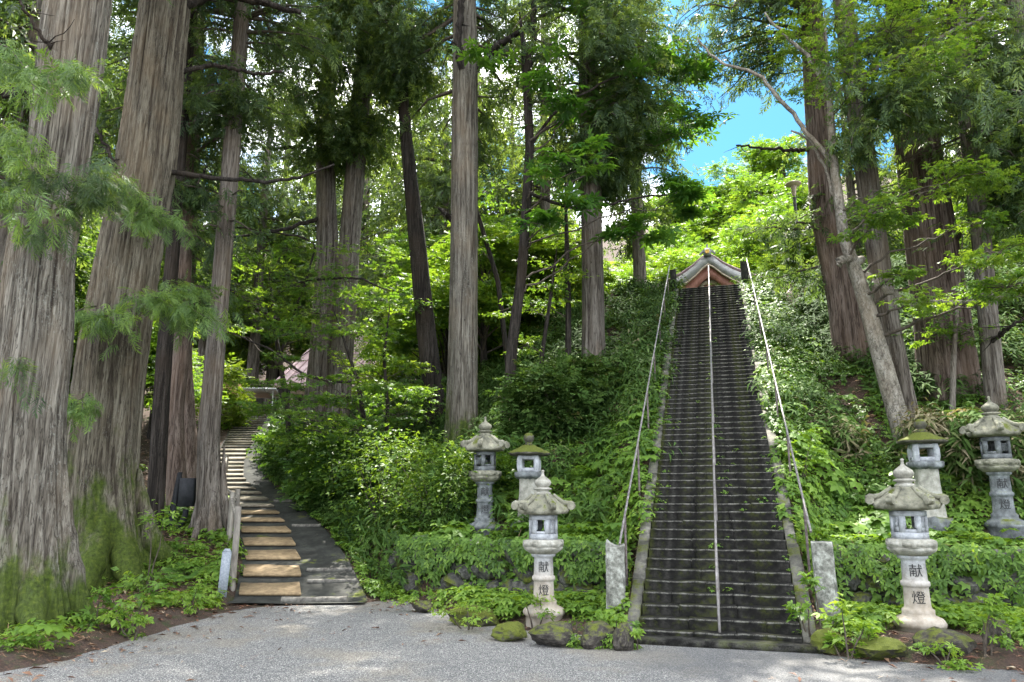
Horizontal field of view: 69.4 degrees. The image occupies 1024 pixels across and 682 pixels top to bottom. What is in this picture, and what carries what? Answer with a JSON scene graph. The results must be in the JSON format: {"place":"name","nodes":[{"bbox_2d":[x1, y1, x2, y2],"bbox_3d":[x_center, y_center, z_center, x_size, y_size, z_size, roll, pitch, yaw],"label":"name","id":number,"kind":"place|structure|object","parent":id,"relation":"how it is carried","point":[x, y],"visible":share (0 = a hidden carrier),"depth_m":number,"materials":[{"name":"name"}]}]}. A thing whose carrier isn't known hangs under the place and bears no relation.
{"place":"outdoors","nodes":[
{"label":"outdoors","id":0,"kind":"place"},
{"bbox_2d":[220,410,366,603],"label":"path","id":1,"kind":"structure","parent":0,"point":[316,547],"depth_m":17.65,"materials":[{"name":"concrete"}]},
{"bbox_2d":[1,0,1021,242],"label":"sky","id":2,"kind":"structure","parent":0,"point":[777,121],"materials":[{"name":"blue"}]},
{"bbox_2d":[0,176,1023,671],"bbox_3d":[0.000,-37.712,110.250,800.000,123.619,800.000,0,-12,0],"label":"ground","id":3,"kind":"structure","parent":0,"point":[64,652],"depth_m":14.34,"materials":[{"name":"soil"}]},
{"bbox_2d":[0,0,129,362],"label":"cedar tree","id":4,"kind":"object","parent":3,"relation":"on","point":[12,9],"visible":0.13,"depth_m":23.63,"materials":[{"name":"green plant"}]},
{"bbox_2d":[0,0,172,638],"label":"cedar tree","id":5,"kind":"object","parent":3,"relation":"on","point":[42,572],"visible":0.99,"depth_m":11.27,"materials":[{"name":"brown plant"}]},
{"bbox_2d":[86,566,164,633],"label":"leafy plant","id":6,"kind":"object","parent":3,"relation":"on","point":[124,624],"visible":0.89,"depth_m":10.88,"materials":[{"name":"green plant"}]},
{"bbox_2d":[116,499,184,595],"bbox_3d":[-7.191,4.155,14.725,1.256,1.964,0.656,2,-12,-8],"label":"leafy plant","id":7,"kind":"object","parent":3,"relation":"on","point":[129,583],"visible":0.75,"depth_m":14.68,"materials":[{"name":"green plant"}]},
{"bbox_2d":[72,233,229,412],"bbox_3d":[-14.087,0.770,27.706,7.842,8.682,8.161,0,-12,1],"label":"broadleaf tree","id":8,"kind":"object","parent":3,"relation":"on","point":[148,399],"visible":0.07,"depth_m":26.56,"materials":[{"name":"green plant"}]},
{"bbox_2d":[35,1,309,507],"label":"cedar tree","id":9,"kind":"object","parent":3,"relation":"on","point":[176,458],"visible":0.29,"depth_m":21.22,"materials":[{"name":"brown plant"}]},
{"bbox_2d":[166,472,195,529],"bbox_3d":[-8.458,4.169,18.810,0.790,1.655,0.240,-2,-12,8],"label":"floodlight stand","id":10,"kind":"object","parent":3,"relation":"on","point":[184,493],"visible":0.69,"depth_m":18.76,"materials":[{"name":"black metal"}]},
{"bbox_2d":[91,0,302,529],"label":"cedar tree","id":11,"kind":"object","parent":3,"relation":"on","point":[156,485],"visible":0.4,"depth_m":20.15,"materials":[{"name":"brown plant"}]},
{"bbox_2d":[67,0,334,594],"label":"cedar tree","id":12,"kind":"object","parent":3,"relation":"on","point":[126,299],"visible":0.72,"depth_m":16.29,"materials":[{"name":"brown plant"}]},
{"bbox_2d":[100,8,314,477],"bbox_3d":[-10.988,-7.855,24.796,7.594,26.395,7.310,-11,-16,41],"label":"cedar tree","id":13,"kind":"object","parent":3,"relation":"on","point":[190,429],"visible":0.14,"depth_m":23.49,"materials":[{"name":"green plant"}]},
{"bbox_2d":[199,352,257,429],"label":"shrub","id":14,"kind":"object","parent":3,"relation":"on","point":[228,420],"visible":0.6,"depth_m":33.48,"materials":[{"name":"green plant"}]},
{"bbox_2d":[225,455,241,591],"bbox_3d":[-7.969,4.645,20.650,0.426,3.491,11.773,5,-13,-23],"label":"timber rail fence","id":15,"kind":"object","parent":3,"relation":"on","point":[234,515],"visible":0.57,"depth_m":15.36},
{"bbox_2d":[110,0,357,541],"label":"cedar tree","id":16,"kind":"object","parent":3,"relation":"on","point":[210,510],"visible":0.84,"depth_m":20.24,"materials":[{"name":"brown plant"}]},
{"bbox_2d":[193,121,282,386],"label":"cedar tree","id":17,"kind":"object","parent":3,"relation":"on","point":[201,347],"visible":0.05,"depth_m":52.04,"materials":[{"name":"green plant"}]},
{"bbox_2d":[195,296,308,374],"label":"broadleaf tree","id":18,"kind":"object","parent":3,"relation":"on","point":[236,353],"visible":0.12,"depth_m":55.49,"materials":[{"name":"green plant"}]},
{"bbox_2d":[196,51,315,403],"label":"cedar tree","id":19,"kind":"object","parent":3,"relation":"on","point":[254,354],"visible":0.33,"depth_m":53.91,"materials":[{"name":"green plant"}]},
{"bbox_2d":[220,411,300,596],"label":"stepped path","id":20,"kind":"structure","parent":3,"relation":"on","point":[268,589],"depth_m":18.09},
{"bbox_2d":[231,45,342,405],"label":"cedar tree","id":21,"kind":"object","parent":3,"relation":"on","point":[271,373],"visible":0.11,"depth_m":56.95,"materials":[{"name":"green plant"}]},
{"bbox_2d":[245,413,352,476],"bbox_3d":[-6.971,3.539,24.866,3.785,2.215,3.499,0,-12,0],"label":"shrub","id":22,"kind":"object","parent":3,"relation":"on","point":[263,436],"visible":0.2,"depth_m":24.38,"materials":[{"name":"green plant"}]},
{"bbox_2d":[194,227,448,465],"bbox_3d":[-6.749,0.447,24.263,9.682,9.099,4.747,0,-12,0],"label":"maple tree","id":23,"kind":"object","parent":3,"relation":"on","point":[296,288],"visible":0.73,"depth_m":24.55,"materials":[{"name":"green plant"}]},
{"bbox_2d":[268,103,374,361],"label":"cedar tree","id":24,"kind":"object","parent":3,"relation":"on","point":[302,297],"visible":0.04,"depth_m":59.46,"materials":[{"name":"green plant"}]},
{"bbox_2d":[205,0,451,434],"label":"cedar tree","id":25,"kind":"object","parent":3,"relation":"on","point":[325,218],"visible":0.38,"depth_m":27.47,"materials":[{"name":"brown plant"}]},
{"bbox_2d":[222,307,439,484],"bbox_3d":[-5.281,1.954,21.271,6.599,6.377,4.054,0,-12,0],"label":"maple tree","id":26,"kind":"object","parent":3,"relation":"on","point":[347,421],"visible":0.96,"depth_m":21.24,"materials":[{"name":"green plant"}]},
{"bbox_2d":[275,425,412,513],"bbox_3d":[-4.895,3.908,21.448,4.089,2.958,3.243,0,-12,0],"label":"shrub","id":27,"kind":"object","parent":3,"relation":"on","point":[302,468],"visible":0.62,"depth_m":20.91,"materials":[{"name":"green plant"}]},
{"bbox_2d":[274,335,416,399],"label":"roadside hall","id":28,"kind":"structure","parent":3,"relation":"on","point":[302,366],"depth_m":46.35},
{"bbox_2d":[274,48,424,339],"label":"cedar tree","id":29,"kind":"object","parent":3,"relation":"on","point":[365,206],"visible":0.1,"depth_m":52.41,"materials":[{"name":"green plant"}]},
{"bbox_2d":[249,0,452,431],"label":"cedar tree","id":30,"kind":"object","parent":3,"relation":"on","point":[352,203],"visible":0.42,"depth_m":27.06,"materials":[{"name":"brown plant"}]},
{"bbox_2d":[318,420,439,533],"bbox_3d":[-3.172,3.587,18.609,3.350,3.083,2.758,0,-12,0],"label":"shrub","id":31,"kind":"object","parent":3,"relation":"on","point":[358,479],"visible":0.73,"depth_m":18.31,"materials":[{"name":"green plant"}]},
{"bbox_2d":[327,300,443,445],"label":"maple tree","id":32,"kind":"object","parent":3,"relation":"on","point":[375,354],"visible":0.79,"depth_m":22.79,"materials":[{"name":"green plant"}]},
{"bbox_2d":[351,296,443,399],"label":"broadleaf tree","id":33,"kind":"object","parent":3,"relation":"on","point":[395,370],"visible":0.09,"depth_m":39.68,"materials":[{"name":"green plant"}]},
{"bbox_2d":[355,370,446,440],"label":"shrub","id":34,"kind":"object","parent":3,"relation":"on","point":[382,403],"visible":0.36,"depth_m":23.95,"materials":[{"name":"green plant"}]},
{"bbox_2d":[277,0,529,431],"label":"cedar tree","id":35,"kind":"object","parent":3,"relation":"on","point":[426,335],"visible":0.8,"depth_m":25.33,"materials":[{"name":"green plant"}]},
{"bbox_2d":[355,102,479,377],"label":"cedar tree","id":36,"kind":"object","parent":3,"relation":"on","point":[387,203],"visible":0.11,"depth_m":46.94,"materials":[{"name":"green plant"}]},
{"bbox_2d":[326,427,520,530],"bbox_3d":[-1.721,3.523,17.669,4.728,2.856,3.829,-5,-13,23],"label":"shrub","id":37,"kind":"object","parent":3,"relation":"on","point":[412,495],"visible":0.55,"depth_m":17.14,"materials":[{"name":"green plant"}]},
{"bbox_2d":[354,218,513,377],"bbox_3d":[-3.721,-1.142,33.322,8.940,9.898,9.304,-6,-13,25],"label":"broadleaf tree","id":38,"kind":"object","parent":3,"relation":"on","point":[399,345],"visible":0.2,"depth_m":32.94,"materials":[{"name":"green plant"}]},
{"bbox_2d":[371,53,510,372],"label":"cedar tree","id":39,"kind":"object","parent":3,"relation":"on","point":[442,197],"visible":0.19,"depth_m":41.24,"materials":[{"name":"green plant"}]},
{"bbox_2d":[351,0,567,457],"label":"cedar tree","id":40,"kind":"object","parent":3,"relation":"on","point":[469,148],"visible":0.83,"depth_m":23.32,"materials":[{"name":"brown plant"}]},
{"bbox_2d":[405,436,532,515],"bbox_3d":[-0.991,3.276,17.301,3.036,2.052,2.303,0,-12,0],"label":"shrub","id":41,"kind":"object","parent":3,"relation":"on","point":[431,473],"visible":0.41,"depth_m":17.22,"materials":[{"name":"green plant"}]},
{"bbox_2d":[440,177,521,361],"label":"sapling","id":42,"kind":"object","parent":3,"relation":"on","point":[497,282],"visible":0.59,"depth_m":25.11,"materials":[{"name":"green plant"}]},
{"bbox_2d":[401,221,564,369],"bbox_3d":[-0.766,-1.284,28.988,7.173,6.828,7.011,2,-12,-9],"label":"broadleaf tree","id":43,"kind":"object","parent":3,"relation":"on","point":[502,257],"visible":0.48,"depth_m":28.45,"materials":[{"name":"green plant"}]},
{"bbox_2d":[460,417,509,536],"bbox_3d":[-0.608,3.032,16.582,1.183,2.663,1.057,4,-13,-20],"label":"stone lantern","id":44,"kind":"object","parent":3,"relation":"on","point":[484,444],"visible":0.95,"depth_m":16.39,"materials":[{"name":"stone"}]},
{"bbox_2d":[426,84,580,250],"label":"cedar tree","id":45,"kind":"object","parent":3,"relation":"on","point":[511,136],"visible":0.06,"depth_m":45.59,"materials":[{"name":"green plant"}]},
{"bbox_2d":[387,535,631,594],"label":"stone wall","id":46,"kind":"structure","parent":3,"relation":"on","point":[448,580],"depth_m":14.25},
{"bbox_2d":[0,598,1023,681],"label":"gravel forecourt","id":47,"kind":"structure","parent":3,"relation":"on","point":[313,649],"depth_m":9.31,"materials":[{"name":"grey gravel"}]},
{"bbox_2d":[447,605,499,626],"bbox_3d":[-0.626,4.485,11.970,0.852,0.374,0.713,0,-12,0],"label":"boulder","id":48,"kind":"object","parent":47,"relation":"on","point":[483,615],"visible":0.62,"depth_m":11.76,"materials":[{"name":"green stone"}]},
{"bbox_2d":[491,621,527,641],"bbox_3d":[-0.022,4.179,10.622,0.500,0.282,0.409,-6,-14,28],"label":"boulder","id":49,"kind":"object","parent":47,"relation":"on","point":[508,631],"visible":0.99,"depth_m":10.51,"materials":[{"name":"green stone"}]},
{"bbox_2d":[528,621,574,647],"bbox_3d":[0.608,4.082,10.235,0.573,0.385,0.658,-9,-15,38],"label":"boulder","id":50,"kind":"object","parent":47,"relation":"on","point":[555,633],"visible":0.87,"depth_m":10.07,"materials":[{"name":"grey stone"}]},
{"bbox_2d":[580,620,614,649],"bbox_3d":[1.159,4.070,10.156,0.429,0.413,0.636,-8,-14,32],"label":"boulder","id":51,"kind":"object","parent":47,"relation":"on","point":[594,634],"visible":0.74,"depth_m":10.02,"materials":[{"name":"grey stone"}]},
{"bbox_2d":[810,592,886,659],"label":"leafy plant","id":52,"kind":"object","parent":47,"relation":"on","point":[828,638],"visible":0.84,"depth_m":9.49,"materials":[{"name":"green plant"}]},
{"bbox_2d":[0,262,1023,651],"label":"herb ground cover","id":53,"kind":"object","parent":3,"relation":"on","point":[876,612],"visible":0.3,"depth_m":15.11,"materials":[{"name":"green plant"}]},
{"bbox_2d":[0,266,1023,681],"bbox_3d":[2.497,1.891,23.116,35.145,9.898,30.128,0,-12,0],"label":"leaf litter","id":54,"kind":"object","parent":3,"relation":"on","point":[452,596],"visible":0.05,"depth_m":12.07,"materials":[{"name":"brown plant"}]},
{"bbox_2d":[478,214,570,352],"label":"broadleaf tree","id":55,"kind":"object","parent":3,"relation":"on","point":[499,338],"visible":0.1,"depth_m":31.68,"materials":[{"name":"green plant"}]},
{"bbox_2d":[509,432,549,532],"bbox_3d":[0.386,3.133,16.256,0.912,2.245,0.936,-2,-12,8],"label":"stone lantern","id":56,"kind":"object","parent":3,"relation":"on","point":[527,450],"visible":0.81,"depth_m":16.08,"materials":[{"name":"stone"}]},
{"bbox_2d":[478,249,581,369],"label":"sapling","id":57,"kind":"object","parent":3,"relation":"on","point":[550,287],"visible":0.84,"depth_m":21.84,"materials":[{"name":"green plant"}]},
{"bbox_2d":[511,470,575,627],"bbox_3d":[0.506,3.309,11.922,1.077,2.424,0.962,-3,-12,14],"label":"stone lantern","id":58,"kind":"object","parent":3,"relation":"on","point":[544,546],"visible":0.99,"depth_m":11.74,"materials":[{"name":"stone"}]},
{"bbox_2d":[485,224,607,331],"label":"broadleaf tree","id":59,"kind":"object","parent":3,"relation":"on","point":[548,248],"visible":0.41,"depth_m":28.89,"materials":[{"name":"green plant"}]},
{"bbox_2d":[482,348,612,446],"bbox_3d":[1.029,1.576,19.538,3.144,2.770,2.789,-9,-15,36],"label":"shrub","id":60,"kind":"object","parent":3,"relation":"on","point":[536,391],"visible":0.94,"depth_m":19.13,"materials":[{"name":"green plant"}]},
{"bbox_2d":[478,0,625,302],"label":"cedar tree","id":61,"kind":"object","parent":3,"relation":"on","point":[543,204],"visible":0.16,"depth_m":39.56,"materials":[{"name":"green plant"}]},
{"bbox_2d":[512,181,613,354],"bbox_3d":[1.738,-2.236,23.199,3.659,7.300,2.364,9,-15,-38],"label":"sapling","id":62,"kind":"object","parent":3,"relation":"on","point":[567,279],"visible":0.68,"depth_m":23.04,"materials":[{"name":"green plant"}]},
{"bbox_2d":[550,347,630,405],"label":"shrub","id":63,"kind":"object","parent":3,"relation":"on","point":[601,366],"visible":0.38,"depth_m":20.49,"materials":[{"name":"green plant"}]},
{"bbox_2d":[448,0,737,426],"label":"broadleaf tree","id":64,"kind":"object","parent":3,"relation":"on","point":[681,194],"visible":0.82,"depth_m":21.86,"materials":[{"name":"green plant"}]},
{"bbox_2d":[443,0,771,361],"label":"cedar tree","id":65,"kind":"object","parent":3,"relation":"on","point":[617,31],"visible":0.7,"depth_m":22.90,"materials":[{"name":"green plant"}]},
{"bbox_2d":[605,539,625,613],"bbox_3d":[1.641,3.816,11.714,0.320,1.306,0.318,-1,-12,9],"label":"stone post","id":66,"kind":"object","parent":3,"relation":"on","point":[615,576],"visible":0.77,"depth_m":11.59,"materials":[{"name":"grey stone"}]},
{"bbox_2d":[253,250,1023,588],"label":"bamboo grass","id":67,"kind":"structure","parent":3,"relation":"on","point":[625,316],"depth_m":20.09,"materials":[{"name":"green plant"}]},
{"bbox_2d":[559,0,718,290],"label":"cedar tree","id":68,"kind":"object","parent":3,"relation":"on","point":[638,256],"visible":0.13,"depth_m":32.33,"materials":[{"name":"green plant"}]},
{"bbox_2d":[618,265,669,585],"bbox_3d":[3.880,0.461,19.966,0.042,10.193,15.989,-3,-12,16],"label":"handrail","id":69,"kind":"object","parent":3,"relation":"on","point":[623,526],"visible":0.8,"depth_m":14.66,"materials":[{"name":"grey metal"}]},
{"bbox_2d":[631,247,703,286],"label":"broadleaf tree","id":70,"kind":"object","parent":3,"relation":"on","point":[679,263],"visible":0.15,"depth_m":52.63,"materials":[{"name":"green plant"}]},
{"bbox_2d":[645,216,711,251],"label":"broadleaf tree","id":71,"kind":"object","parent":3,"relation":"on","point":[690,231],"visible":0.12,"depth_m":75.22,"materials":[{"name":"green plant"}]},
{"bbox_2d":[350,288,1022,523],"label":"fern undergrowth","id":72,"kind":"object","parent":3,"relation":"on","point":[837,492],"visible":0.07,"depth_m":17.88,"materials":[{"name":"green plant"}]},
{"bbox_2d":[627,283,821,653],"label":"stone staircase","id":73,"kind":"structure","parent":3,"relation":"on","point":[673,599],"depth_m":13.30,"materials":[{"name":"grey stone"}]},
{"bbox_2d":[708,265,720,632],"bbox_3d":[5.175,0.626,19.169,0.042,10.452,16.310,-3,-12,16],"label":"handrail","id":74,"kind":"object","parent":73,"relation":"on","point":[715,528],"visible":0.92,"depth_m":13.07,"materials":[{"name":"grey metal"}]},
{"bbox_2d":[697,156,790,207],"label":"broadleaf tree","id":75,"kind":"object","parent":3,"relation":"on","point":[720,191],"visible":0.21,"depth_m":89.55,"materials":[{"name":"green plant"}]},
{"bbox_2d":[630,0,871,369],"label":"cedar tree","id":76,"kind":"object","parent":3,"relation":"on","point":[846,325],"visible":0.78,"depth_m":21.60,"materials":[{"name":"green plant"}]},
{"bbox_2d":[710,170,809,232],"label":"broadleaf tree","id":77,"kind":"object","parent":3,"relation":"on","point":[749,185],"visible":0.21,"depth_m":78.77,"materials":[{"name":"green plant"}]},
{"bbox_2d":[721,174,808,264],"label":"broadleaf tree","id":78,"kind":"object","parent":3,"relation":"on","point":[800,195],"visible":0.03,"depth_m":63.88,"materials":[{"name":"green plant"}]},
{"bbox_2d":[691,192,866,276],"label":"broadleaf tree","id":79,"kind":"object","parent":3,"relation":"on","point":[746,248],"visible":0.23,"depth_m":51.83,"materials":[{"name":"green plant"}]},
{"bbox_2d":[746,259,811,575],"bbox_3d":[6.658,0.237,19.385,0.057,9.996,15.640,-3,-12,16],"label":"handrail","id":80,"kind":"object","parent":3,"relation":"on","point":[805,512],"visible":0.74,"depth_m":14.20,"materials":[{"name":"grey metal"}]},
{"bbox_2d":[731,134,846,197],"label":"broadleaf tree","id":81,"kind":"object","parent":3,"relation":"on","point":[768,156],"visible":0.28,"depth_m":89.78,"materials":[{"name":"green plant"}]},
{"bbox_2d":[782,571,825,636],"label":"leafy plant","id":82,"kind":"object","parent":3,"relation":"on","point":[814,581],"visible":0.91,"depth_m":10.15,"materials":[{"name":"green plant"}]},
{"bbox_2d":[781,422,828,485],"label":"leafy plant","id":83,"kind":"object","parent":3,"relation":"on","point":[817,460],"visible":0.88,"depth_m":14.24,"materials":[{"name":"green plant"}]},
{"bbox_2d":[742,232,895,278],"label":"broadleaf tree","id":84,"kind":"object","parent":3,"relation":"on","point":[778,263],"visible":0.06,"depth_m":49.38,"materials":[{"name":"green plant"}]},
{"bbox_2d":[811,541,840,627],"bbox_3d":[4.684,3.668,11.032,0.330,1.312,0.332,-6,-13,21],"label":"stone post","id":85,"kind":"object","parent":3,"relation":"on","point":[823,560],"visible":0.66,"depth_m":10.93,"materials":[{"name":"grey stone"}]},
{"bbox_2d":[774,49,905,271],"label":"cedar tree","id":86,"kind":"object","parent":3,"relation":"on","point":[849,179],"visible":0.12,"depth_m":41.49,"materials":[{"name":"green plant"}]},
{"bbox_2d":[807,406,884,465],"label":"shrub","id":87,"kind":"object","parent":3,"relation":"on","point":[850,438],"visible":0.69,"depth_m":15.97,"materials":[{"name":"green plant"}]},
{"bbox_2d":[697,0,1023,449],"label":"maple tree","id":88,"kind":"object","parent":3,"relation":"on","point":[889,387],"visible":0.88,"depth_m":16.71,"materials":[{"name":"green plant"}]},
{"bbox_2d":[853,636,906,660],"bbox_3d":[4.706,3.916,9.414,0.708,0.302,0.576,2,-12,-8],"label":"boulder","id":89,"kind":"object","parent":3,"relation":"on","point":[878,648],"visible":0.91,"depth_m":9.24,"materials":[{"name":"green stone"}]},
{"bbox_2d":[788,0,1021,419],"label":"cedar tree","id":90,"kind":"object","parent":3,"relation":"on","point":[861,143],"visible":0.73,"depth_m":17.25,"materials":[{"name":"green plant"}]},
{"bbox_2d":[865,458,949,632],"bbox_3d":[5.866,3.020,10.859,1.138,2.561,1.017,-5,-13,21],"label":"stone lantern","id":91,"kind":"object","parent":3,"relation":"on","point":[914,547],"visible":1,"depth_m":10.68,"materials":[{"name":"stone"}]},
{"bbox_2d":[803,0,1023,264],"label":"cedar tree","id":92,"kind":"object","parent":3,"relation":"on","point":[987,117],"visible":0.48,"depth_m":17.24,"materials":[{"name":"green plant"}]},
{"bbox_2d":[812,545,1023,607],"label":"stone wall","id":93,"kind":"structure","parent":3,"relation":"on","point":[860,595],"depth_m":12.12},
{"bbox_2d":[382,532,1023,608],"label":"trailing leaves","id":94,"kind":"object","parent":93,"relation":"on","point":[422,544],"visible":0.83,"depth_m":12.38,"materials":[{"name":"green plant"}]},
{"bbox_2d":[833,0,1011,401],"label":"cedar tree","id":95,"kind":"object","parent":3,"relation":"on","point":[934,358],"visible":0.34,"depth_m":18.53,"materials":[{"name":"brown plant"}]},
{"bbox_2d":[896,418,954,530],"bbox_3d":[7.946,2.556,14.182,0.873,2.156,0.906,-3,-12,14],"label":"stone lantern","id":96,"kind":"object","parent":3,"relation":"on","point":[926,473],"visible":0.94,"depth_m":14.00,"materials":[{"name":"stone"}]},
{"bbox_2d":[892,397,978,472],"bbox_3d":[8.784,2.037,15.307,1.776,1.734,1.769,0,-12,0],"label":"shrub","id":97,"kind":"object","parent":3,"relation":"on","point":[927,419],"visible":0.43,"depth_m":15.13,"materials":[{"name":"green plant"}]},
{"bbox_2d":[912,626,977,655],"bbox_3d":[5.489,3.820,9.352,0.792,0.394,0.615,4,-13,-17],"label":"boulder","id":98,"kind":"object","parent":3,"relation":"on","point":[965,643],"visible":0.73,"depth_m":9.20,"materials":[{"name":"grey stone"}]},
{"bbox_2d":[907,641,985,670],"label":"leafy plant","id":99,"kind":"object","parent":3,"relation":"on","point":[955,665],"visible":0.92,"depth_m":8.86,"materials":[{"name":"green plant"}]},
{"bbox_2d":[891,215,1016,415],"bbox_3d":[10.286,-0.497,17.734,2.844,5.300,2.100,0,-12,0],"label":"sapling","id":100,"kind":"object","parent":3,"relation":"on","point":[954,340],"visible":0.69,"depth_m":17.54,"materials":[{"name":"green plant"}]},
{"bbox_2d":[886,0,1023,412],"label":"cedar tree","id":101,"kind":"object","parent":3,"relation":"on","point":[993,376],"visible":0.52,"depth_m":17.37,"materials":[{"name":"green plant"}]},
{"bbox_2d":[922,401,1023,496],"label":"shrub","id":102,"kind":"object","parent":3,"relation":"on","point":[970,448],"visible":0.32,"depth_m":14.44,"materials":[{"name":"green plant"}]},
{"bbox_2d":[959,396,1023,537],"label":"stone lantern","id":103,"kind":"object","parent":3,"relation":"on","point":[998,466],"visible":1,"depth_m":13.58,"materials":[{"name":"stone"}]},
{"bbox_2d":[967,585,1023,657],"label":"leafy plant","id":104,"kind":"object","parent":3,"relation":"on","point":[995,615],"visible":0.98,"depth_m":9.06,"materials":[{"name":"green plant"}]},
{"bbox_2d":[658,244,764,288],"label":"shrine hall","id":105,"kind":"structure","parent":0,"point":[721,272],"depth_m":39.80,"materials":[{"name":"grey wood"}]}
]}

